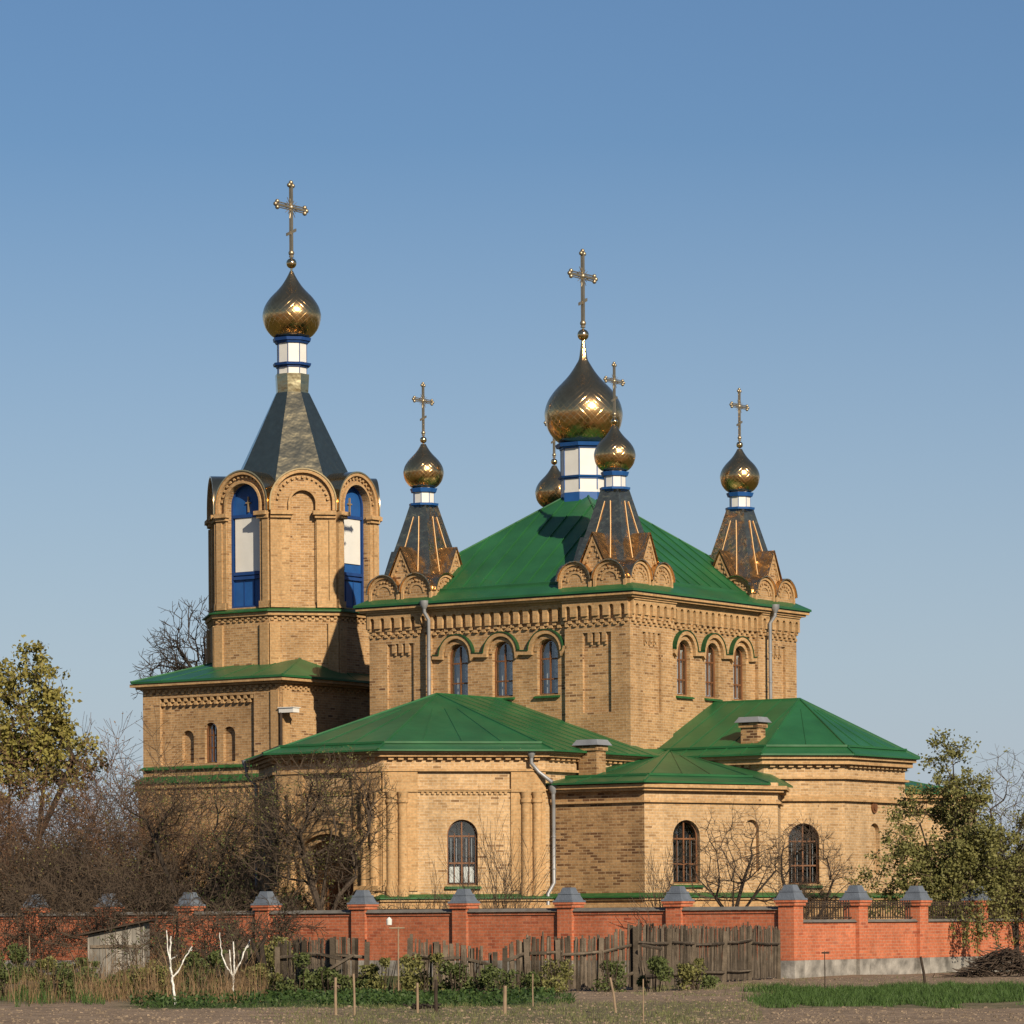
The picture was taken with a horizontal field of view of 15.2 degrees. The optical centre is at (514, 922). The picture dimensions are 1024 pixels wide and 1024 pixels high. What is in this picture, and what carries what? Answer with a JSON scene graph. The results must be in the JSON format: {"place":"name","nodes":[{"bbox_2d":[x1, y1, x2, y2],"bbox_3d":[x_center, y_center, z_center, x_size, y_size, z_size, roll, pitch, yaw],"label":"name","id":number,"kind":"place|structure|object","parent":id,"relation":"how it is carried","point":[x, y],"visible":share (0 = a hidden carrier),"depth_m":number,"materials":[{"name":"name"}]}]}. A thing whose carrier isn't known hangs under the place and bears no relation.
{"place":"outdoors","nodes":[
{"label":"outdoors","id":0,"kind":"place"},
{"bbox_2d":[0,985,121,1006],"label":"grass","id":1,"kind":"structure","parent":0,"point":[84,1001],"depth_m":68.39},
{"bbox_2d":[251,998,762,1023],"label":"grass","id":2,"kind":"structure","parent":0,"point":[579,1018],"depth_m":57.80,"materials":[{"name":"plant"}]},
{"bbox_2d":[0,971,1023,1023],"bbox_3d":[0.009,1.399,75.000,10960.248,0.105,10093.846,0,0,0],"label":"ground","id":3,"kind":"structure","parent":0,"point":[911,1014],"depth_m":60.74,"materials":[{"name":"soil"}]},
{"bbox_2d":[0,960,27,994],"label":"leafy bush","id":4,"kind":"object","parent":3,"relation":"on","point":[4,974],"visible":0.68,"depth_m":71.62,"materials":[{"name":"green plant"}]},
{"bbox_2d":[0,942,39,989],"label":"leafy bush","id":5,"kind":"object","parent":3,"relation":"on","point":[18,955],"visible":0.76,"depth_m":81.91,"materials":[{"name":"green plant"}]},
{"bbox_2d":[19,952,57,987],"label":"leafy bush","id":6,"kind":"object","parent":3,"relation":"on","point":[42,964],"visible":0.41,"depth_m":83.87,"materials":[{"name":"green plant"}]},
{"bbox_2d":[0,849,86,968],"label":"tangled shrub","id":7,"kind":"object","parent":3,"relation":"on","point":[41,893],"visible":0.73,"depth_m":105.00,"materials":[{"name":"plant"}]},
{"bbox_2d":[0,634,108,847],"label":"maple tree","id":8,"kind":"object","parent":3,"relation":"on","point":[50,697],"visible":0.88,"depth_m":126.55,"materials":[{"name":"green plant"}]},
{"bbox_2d":[36,966,82,999],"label":"leafy bush","id":9,"kind":"object","parent":3,"relation":"on","point":[68,975],"visible":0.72,"depth_m":71.71,"materials":[{"name":"green plant"}]},
{"bbox_2d":[0,855,131,975],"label":"tangled shrub","id":10,"kind":"object","parent":3,"relation":"on","point":[38,924],"visible":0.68,"depth_m":104.54,"materials":[{"name":"plant"}]},
{"bbox_2d":[0,805,133,953],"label":"thicket shrub","id":11,"kind":"object","parent":3,"relation":"on","point":[57,849],"visible":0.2,"depth_m":111.20,"materials":[{"name":"brown plant"}]},
{"bbox_2d":[0,711,140,869],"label":"thicket shrub","id":12,"kind":"object","parent":3,"relation":"on","point":[97,798],"visible":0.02,"depth_m":140.19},
{"bbox_2d":[0,764,141,912],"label":"thicket shrub","id":13,"kind":"object","parent":3,"relation":"on","point":[17,862],"visible":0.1,"depth_m":111.78,"materials":[{"name":"brown plant"}]},
{"bbox_2d":[51,957,103,987],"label":"leafy bush","id":14,"kind":"object","parent":3,"relation":"on","point":[94,964],"visible":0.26,"depth_m":81.84,"materials":[{"name":"green plant"}]},
{"bbox_2d":[0,853,176,974],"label":"tangled shrub","id":15,"kind":"object","parent":3,"relation":"on","point":[67,913],"visible":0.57,"depth_m":103.56,"materials":[{"name":"plant"}]},
{"bbox_2d":[0,809,178,921],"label":"thicket shrub","id":16,"kind":"object","parent":3,"relation":"on","point":[84,851],"visible":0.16,"depth_m":110.61,"materials":[{"name":"plant"}]},
{"bbox_2d":[70,966,123,996],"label":"leafy bush","id":17,"kind":"object","parent":3,"relation":"on","point":[85,970],"visible":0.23,"depth_m":72.84,"materials":[{"name":"green plant"}]},
{"bbox_2d":[0,701,201,911],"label":"thicket shrub","id":18,"kind":"object","parent":3,"relation":"on","point":[23,812],"visible":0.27,"depth_m":115.97,"materials":[{"name":"plant"}]},
{"bbox_2d":[29,850,198,970],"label":"tangled shrub","id":19,"kind":"object","parent":3,"relation":"on","point":[119,901],"visible":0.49,"depth_m":102.61,"materials":[{"name":"plant"}]},
{"bbox_2d":[76,919,156,978],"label":"shed","id":20,"kind":"structure","parent":3,"relation":"on","point":[93,941],"depth_m":93.40,"materials":[{"name":"grey wood"}]},
{"bbox_2d":[20,779,223,907],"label":"thicket shrub","id":21,"kind":"object","parent":3,"relation":"on","point":[113,833],"visible":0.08,"depth_m":116.60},
{"bbox_2d":[0,714,245,910],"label":"thicket shrub","id":22,"kind":"object","parent":3,"relation":"on","point":[98,821],"visible":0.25,"depth_m":118.21,"materials":[{"name":"plant"}]},
{"bbox_2d":[0,710,253,894],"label":"thicket shrub","id":23,"kind":"object","parent":3,"relation":"on","point":[102,796],"visible":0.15,"depth_m":118.60,"materials":[{"name":"plant"}]},
{"bbox_2d":[0,704,259,908],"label":"thicket shrub","id":24,"kind":"object","parent":3,"relation":"on","point":[166,833],"visible":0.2,"depth_m":117.56,"materials":[{"name":"plant"}]},
{"bbox_2d":[115,963,157,980],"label":"leafy bush","id":25,"kind":"object","parent":3,"relation":"on","point":[126,972],"visible":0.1,"depth_m":82.07,"materials":[{"name":"green plant"}]},
{"bbox_2d":[0,921,275,1003],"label":"dry reeds","id":26,"kind":"object","parent":3,"relation":"on","point":[106,991],"visible":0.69,"depth_m":69.74,"materials":[{"name":"plant"}]},
{"bbox_2d":[117,964,175,995],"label":"leafy bush","id":27,"kind":"object","parent":3,"relation":"on","point":[160,969],"visible":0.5,"depth_m":71.97,"materials":[{"name":"green plant"}]},
{"bbox_2d":[51,803,244,915],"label":"thicket shrub","id":28,"kind":"object","parent":3,"relation":"on","point":[159,869],"visible":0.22,"depth_m":109.67,"materials":[{"name":"plant"}]},
{"bbox_2d":[97,912,212,970],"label":"cane shrub","id":29,"kind":"object","parent":3,"relation":"on","point":[134,947],"visible":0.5,"depth_m":90.39,"materials":[{"name":"brown plant"}]},
{"bbox_2d":[102,846,217,961],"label":"tangled shrub","id":30,"kind":"object","parent":3,"relation":"on","point":[169,899],"visible":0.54,"depth_m":101.12,"materials":[{"name":"brown plant"}]},
{"bbox_2d":[146,957,188,988],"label":"leafy bush","id":31,"kind":"object","parent":3,"relation":"on","point":[155,962],"visible":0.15,"depth_m":83.93,"materials":[{"name":"green plant"}]},
{"bbox_2d":[129,595,208,699],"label":"bare tree","id":32,"kind":"object","parent":3,"relation":"on","point":[180,666],"visible":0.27,"depth_m":149.81,"materials":[{"name":"brown plant"}]},
{"bbox_2d":[162,930,193,1004],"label":"limewashed tree","id":33,"kind":"object","parent":3,"relation":"on","point":[170,968],"visible":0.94,"depth_m":66.69,"materials":[{"name":"paint"}]},
{"bbox_2d":[89,760,273,911],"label":"bare fruit tree","id":34,"kind":"object","parent":3,"relation":"on","point":[157,842],"visible":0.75,"depth_m":108.96,"materials":[{"name":"brown plant"}]},
{"bbox_2d":[147,929,221,987],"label":"cane shrub","id":35,"kind":"object","parent":3,"relation":"on","point":[176,950],"visible":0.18,"depth_m":86.14,"materials":[{"name":"brown plant"}]},
{"bbox_2d":[179,965,226,995],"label":"bush","id":36,"kind":"object","parent":3,"relation":"on","point":[200,980],"visible":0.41,"depth_m":73.05,"materials":[{"name":"green plant"}]},
{"bbox_2d":[179,949,227,988],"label":"leafy bush","id":37,"kind":"object","parent":3,"relation":"on","point":[213,956],"visible":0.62,"depth_m":79.89,"materials":[{"name":"green plant"}]},
{"bbox_2d":[166,874,250,914],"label":"thicket shrub","id":38,"kind":"object","parent":3,"relation":"on","point":[214,898],"visible":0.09,"depth_m":107.47,"materials":[{"name":"brown plant"}]},
{"bbox_2d":[172,874,273,963],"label":"tangled shrub","id":39,"kind":"object","parent":3,"relation":"on","point":[220,914],"visible":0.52,"depth_m":99.58,"materials":[{"name":"brown plant"}]},
{"bbox_2d":[218,932,250,991],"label":"limewashed tree","id":40,"kind":"object","parent":3,"relation":"on","point":[234,969],"visible":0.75,"depth_m":77.13,"materials":[{"name":"paint"}]},
{"bbox_2d":[179,761,303,914],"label":"bare fruit tree","id":41,"kind":"object","parent":3,"relation":"on","point":[219,890],"visible":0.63,"depth_m":106.37,"materials":[{"name":"brown plant"}]},
{"bbox_2d":[216,948,270,985],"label":"leafy bush","id":42,"kind":"object","parent":3,"relation":"on","point":[222,961],"visible":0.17,"depth_m":79.02,"materials":[{"name":"green plant"}]},
{"bbox_2d":[206,920,287,971],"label":"cane shrub","id":43,"kind":"object","parent":3,"relation":"on","point":[235,939],"visible":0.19,"depth_m":83.18,"materials":[{"name":"brown plant"}]},
{"bbox_2d":[251,934,266,988],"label":"gnarled trunk","id":44,"kind":"object","parent":3,"relation":"on","point":[259,955],"visible":0.55,"depth_m":76.97,"materials":[{"name":"brown plant"}]},
{"bbox_2d":[237,963,291,992],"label":"leafy bush","id":45,"kind":"object","parent":3,"relation":"on","point":[275,976],"visible":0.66,"depth_m":75.23,"materials":[{"name":"green plant"}]},
{"bbox_2d":[208,933,324,985],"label":"cane shrub","id":46,"kind":"object","parent":3,"relation":"on","point":[242,946],"visible":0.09,"depth_m":80.68,"materials":[{"name":"brown plant"}]},
{"bbox_2d":[215,867,328,972],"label":"tangled shrub","id":47,"kind":"object","parent":3,"relation":"on","point":[279,928],"visible":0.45,"depth_m":98.28,"materials":[{"name":"brown plant"}]},
{"bbox_2d":[249,936,295,989],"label":"leafy bush","id":48,"kind":"object","parent":3,"relation":"on","point":[270,954],"visible":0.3,"depth_m":77.64,"materials":[{"name":"green plant"}]},
{"bbox_2d":[209,850,360,913],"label":"thicket shrub","id":49,"kind":"object","parent":3,"relation":"on","point":[300,906],"visible":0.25,"depth_m":105.95,"materials":[{"name":"brown plant"}]},
{"bbox_2d":[275,952,317,994],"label":"leafy bush","id":50,"kind":"object","parent":3,"relation":"on","point":[304,977],"visible":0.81,"depth_m":74.27,"materials":[{"name":"green plant"}]},
{"bbox_2d":[225,738,403,913],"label":"bare fruit tree","id":51,"kind":"object","parent":3,"relation":"on","point":[304,856],"visible":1,"depth_m":104.94,"materials":[{"name":"brown plant"}]},
{"bbox_2d":[308,966,350,994],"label":"leafy bush","id":52,"kind":"object","parent":3,"relation":"on","point":[324,977],"visible":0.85,"depth_m":74.76,"materials":[{"name":"green plant"}]},
{"bbox_2d":[334,977,336,1014],"bbox_3d":[-2.777,1.173,59.281,0.048,0.650,0.046,0,0,0],"label":"stake","id":53,"kind":"object","parent":3,"relation":"on","point":[335,995],"visible":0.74,"depth_m":59.27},
{"bbox_2d":[246,867,426,941],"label":"thicket shrub","id":54,"kind":"object","parent":3,"relation":"on","point":[333,896],"visible":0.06,"depth_m":105.53,"materials":[{"name":"brown plant"}]},
{"bbox_2d":[129,986,555,1007],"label":"strawberry rows","id":55,"kind":"object","parent":3,"relation":"on","point":[461,994],"visible":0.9,"depth_m":67.27,"materials":[{"name":"green plant"}]},
{"bbox_2d":[353,974,355,1014],"bbox_3d":[-2.486,1.143,59.201,0.045,0.707,0.037,0,0,0],"label":"stake","id":56,"kind":"object","parent":3,"relation":"on","point":[354,1005],"visible":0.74,"depth_m":59.19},
{"bbox_2d":[340,976,373,993],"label":"leafy bush","id":57,"kind":"object","parent":3,"relation":"on","point":[359,984],"visible":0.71,"depth_m":74.79,"materials":[{"name":"green plant"}]},
{"bbox_2d":[138,989,579,1007],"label":"grass","id":58,"kind":"structure","parent":3,"relation":"on","point":[569,998],"depth_m":66.20,"materials":[{"name":"green plant"}]},
{"bbox_2d":[358,956,397,993],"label":"leafy bush","id":59,"kind":"object","parent":3,"relation":"on","point":[371,971],"visible":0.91,"depth_m":74.78,"materials":[{"name":"green plant"}]},
{"bbox_2d":[253,966,508,993],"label":"dry reeds","id":60,"kind":"object","parent":3,"relation":"on","point":[393,986],"visible":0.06,"depth_m":77.99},
{"bbox_2d":[386,917,404,990],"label":"garden pole","id":61,"kind":"object","parent":3,"relation":"on","point":[388,920],"visible":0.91,"depth_m":72.12,"materials":[{"name":"white paint"}]},
{"bbox_2d":[416,983,418,1012],"bbox_3d":[-1.525,1.215,59.924,0.042,0.550,0.042,0,0,0],"label":"stake","id":62,"kind":"object","parent":3,"relation":"on","point":[417,996],"visible":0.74,"depth_m":59.91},
{"bbox_2d":[397,944,444,994],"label":"leafy bush","id":63,"kind":"object","parent":3,"relation":"on","point":[408,980],"visible":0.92,"depth_m":74.26,"materials":[{"name":"green plant"}]},
{"bbox_2d":[403,1003,441,1009],"bbox_3d":[-1.494,1.361,61.801,0.646,0.122,0.223,0,0,0],"label":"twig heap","id":64,"kind":"object","parent":3,"relation":"on","point":[423,1006],"visible":0.73,"depth_m":61.76,"materials":[{"name":"brown plant"}]},
{"bbox_2d":[378,859,485,912],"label":"shrub","id":65,"kind":"object","parent":3,"relation":"on","point":[434,901],"visible":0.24,"depth_m":104.23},
{"bbox_2d":[434,980,437,1012],"bbox_3d":[-1.232,1.190,59.842,0.065,0.598,0.060,0,0,0],"label":"stake","id":66,"kind":"object","parent":3,"relation":"on","point":[436,995],"visible":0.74,"depth_m":59.82,"materials":[{"name":"brown wood"}]},
{"bbox_2d":[438,949,481,993],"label":"leafy bush","id":67,"kind":"object","parent":3,"relation":"on","point":[459,973],"visible":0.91,"depth_m":74.52,"materials":[{"name":"green plant"}]},
{"bbox_2d":[429,792,536,908],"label":"shrub","id":68,"kind":"object","parent":3,"relation":"on","point":[493,887],"visible":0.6,"depth_m":103.12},
{"bbox_2d":[469,963,506,993],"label":"leafy bush","id":69,"kind":"object","parent":3,"relation":"on","point":[489,973],"visible":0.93,"depth_m":74.22,"materials":[{"name":"green plant"}]},
{"bbox_2d":[225,919,780,993],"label":"wooden fence","id":70,"kind":"object","parent":3,"relation":"on","point":[729,954],"visible":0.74,"depth_m":78.30,"materials":[{"name":"wood"}]},
{"bbox_2d":[503,986,506,1014],"bbox_3d":[-0.151,1.215,57.625,0.065,0.533,0.060,0,0,0],"label":"stake","id":71,"kind":"object","parent":3,"relation":"on","point":[505,999],"visible":0.74,"depth_m":57.60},
{"bbox_2d":[0,885,1023,978],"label":"brick fence","id":72,"kind":"object","parent":3,"relation":"on","point":[855,940],"visible":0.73,"depth_m":99.73,"materials":[{"name":"brick"}]},
{"bbox_2d":[500,964,540,992],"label":"leafy bush","id":73,"kind":"object","parent":3,"relation":"on","point":[527,979],"visible":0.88,"depth_m":75.18,"materials":[{"name":"green plant"}]},
{"bbox_2d":[480,828,563,908],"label":"shrub","id":74,"kind":"object","parent":3,"relation":"on","point":[516,902],"visible":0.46,"depth_m":103.36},
{"bbox_2d":[534,950,574,992],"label":"leafy bush","id":75,"kind":"object","parent":3,"relation":"on","point":[555,978],"visible":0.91,"depth_m":75.66,"materials":[{"name":"green plant"}]},
{"bbox_2d":[130,180,980,921],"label":"church","id":76,"kind":"structure","parent":3,"relation":"on","point":[590,670],"depth_m":113.75,"materials":[{"name":"brick"}]},
{"bbox_2d":[207,723,216,762],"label":"window","id":77,"kind":"structure","parent":76,"relation":"in","point":[213,734],"depth_m":121.27,"materials":[{"name":"brown wood"}]},
{"bbox_2d":[327,881,355,909],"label":"door","id":78,"kind":"structure","parent":76,"relation":"in","point":[335,891],"depth_m":107.97,"materials":[{"name":"brown wood"}]},
{"bbox_2d":[450,645,467,694],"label":"window","id":79,"kind":"structure","parent":76,"relation":"in","point":[461,657],"depth_m":115.49,"materials":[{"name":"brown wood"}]},
{"bbox_2d":[445,820,480,888],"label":"window","id":80,"kind":"structure","parent":76,"relation":"in","point":[466,829],"depth_m":106.82,"materials":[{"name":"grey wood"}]},
{"bbox_2d":[495,642,514,699],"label":"window","id":81,"kind":"structure","parent":76,"relation":"in","point":[505,661],"depth_m":114.54,"materials":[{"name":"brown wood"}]},
{"bbox_2d":[533,640,559,697],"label":"window","id":82,"kind":"structure","parent":76,"relation":"in","point":[550,658],"depth_m":113.59,"materials":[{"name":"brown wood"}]},
{"bbox_2d":[676,641,694,698],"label":"window","id":83,"kind":"structure","parent":76,"relation":"in","point":[680,659],"depth_m":114.32,"materials":[{"name":"brown wood"}]},
{"bbox_2d":[673,820,703,886],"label":"window","id":84,"kind":"structure","parent":76,"relation":"in","point":[684,832],"depth_m":106.45,"materials":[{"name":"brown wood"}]},
{"bbox_2d":[704,644,722,700],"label":"window","id":85,"kind":"structure","parent":76,"relation":"in","point":[708,662],"depth_m":115.64,"materials":[{"name":"brown wood"}]},
{"bbox_2d":[732,647,742,700],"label":"window","id":86,"kind":"structure","parent":76,"relation":"in","point":[736,665],"depth_m":117.00,"materials":[{"name":"brown wood"}]},
{"bbox_2d":[788,823,822,887],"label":"window","id":87,"kind":"structure","parent":76,"relation":"in","point":[814,865],"depth_m":110.99,"materials":[{"name":"brown wood"}]},
{"bbox_2d":[591,951,627,991],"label":"leafy bush","id":88,"kind":"object","parent":3,"relation":"on","point":[616,968],"visible":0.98,"depth_m":76.55,"materials":[{"name":"green plant"}]},
{"bbox_2d":[609,977,616,1012],"bbox_3d":[1.521,1.157,59.070,0.128,0.630,0.040,0,0,0],"label":"stake","id":89,"kind":"object","parent":3,"relation":"on","point":[614,999],"visible":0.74,"depth_m":59.05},
{"bbox_2d":[636,953,673,991],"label":"leafy bush","id":90,"kind":"object","parent":3,"relation":"on","point":[659,966],"visible":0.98,"depth_m":76.12,"materials":[{"name":"green plant"}]},
{"bbox_2d":[627,821,686,929],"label":"shrub","id":91,"kind":"object","parent":3,"relation":"on","point":[667,880],"visible":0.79,"depth_m":97.33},
{"bbox_2d":[674,957,707,990],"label":"leafy bush","id":92,"kind":"object","parent":3,"relation":"on","point":[690,972],"visible":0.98,"depth_m":77.19,"materials":[{"name":"green plant"}]},
{"bbox_2d":[692,975,720,988],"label":"leafy bush","id":93,"kind":"object","parent":3,"relation":"on","point":[708,981],"visible":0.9,"depth_m":77.69,"materials":[{"name":"green plant"}]},
{"bbox_2d":[658,799,824,906],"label":"bare fruit tree","id":94,"kind":"object","parent":3,"relation":"on","point":[741,886],"visible":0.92,"depth_m":98.56,"materials":[{"name":"brown plant"}]},
{"bbox_2d":[762,813,863,919],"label":"bare fruit tree","id":95,"kind":"object","parent":3,"relation":"on","point":[821,894],"visible":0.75,"depth_m":100.41,"materials":[{"name":"brown plant"}]},
{"bbox_2d":[821,951,828,986],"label":"garden pole","id":96,"kind":"object","parent":3,"relation":"on","point":[824,952],"visible":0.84,"depth_m":75.40,"materials":[{"name":"brown wood"}]},
{"bbox_2d":[920,956,925,983],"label":"stake","id":97,"kind":"object","parent":3,"relation":"on","point":[923,970],"visible":0.73,"depth_m":77.96,"materials":[{"name":"brown wood"}]},
{"bbox_2d":[845,726,1023,955],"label":"leafing tree","id":98,"kind":"object","parent":3,"relation":"on","point":[947,873],"visible":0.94,"depth_m":103.16,"materials":[{"name":"green plant"}]},
{"bbox_2d":[930,943,1023,977],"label":"brush pile","id":99,"kind":"object","parent":3,"relation":"on","point":[988,964],"visible":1,"depth_m":91.70,"materials":[{"name":"wood"}]},
{"bbox_2d":[932,829,1023,918],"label":"thicket shrub","id":100,"kind":"object","parent":3,"relation":"on","point":[987,891],"visible":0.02,"depth_m":111.58,"materials":[{"name":"brown plant"}]},
{"bbox_2d":[960,795,1023,969],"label":"leafing tree","id":101,"kind":"object","parent":3,"relation":"on","point":[1017,892],"visible":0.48,"depth_m":104.25,"materials":[{"name":"green plant"}]},
{"bbox_2d":[970,745,1023,907],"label":"bare tree","id":102,"kind":"object","parent":3,"relation":"on","point":[1003,799],"visible":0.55,"depth_m":117.86,"materials":[{"name":"grey plant"}]},
{"bbox_2d":[0,0,1023,865],"label":"sky","id":103,"kind":"structure","parent":0,"point":[813,210],"materials":[{"name":"blue"}]},
{"bbox_2d":[631,980,781,998],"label":"grass","id":104,"kind":"structure","parent":0,"point":[712,987],"depth_m":77.07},
{"bbox_2d":[740,979,1023,1008],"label":"grass","id":105,"kind":"structure","parent":0,"point":[950,994],"depth_m":67.69,"materials":[{"name":"plant"}]},
{"bbox_2d":[777,975,1019,985],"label":"grass","id":106,"kind":"structure","parent":0,"point":[877,982],"depth_m":88.41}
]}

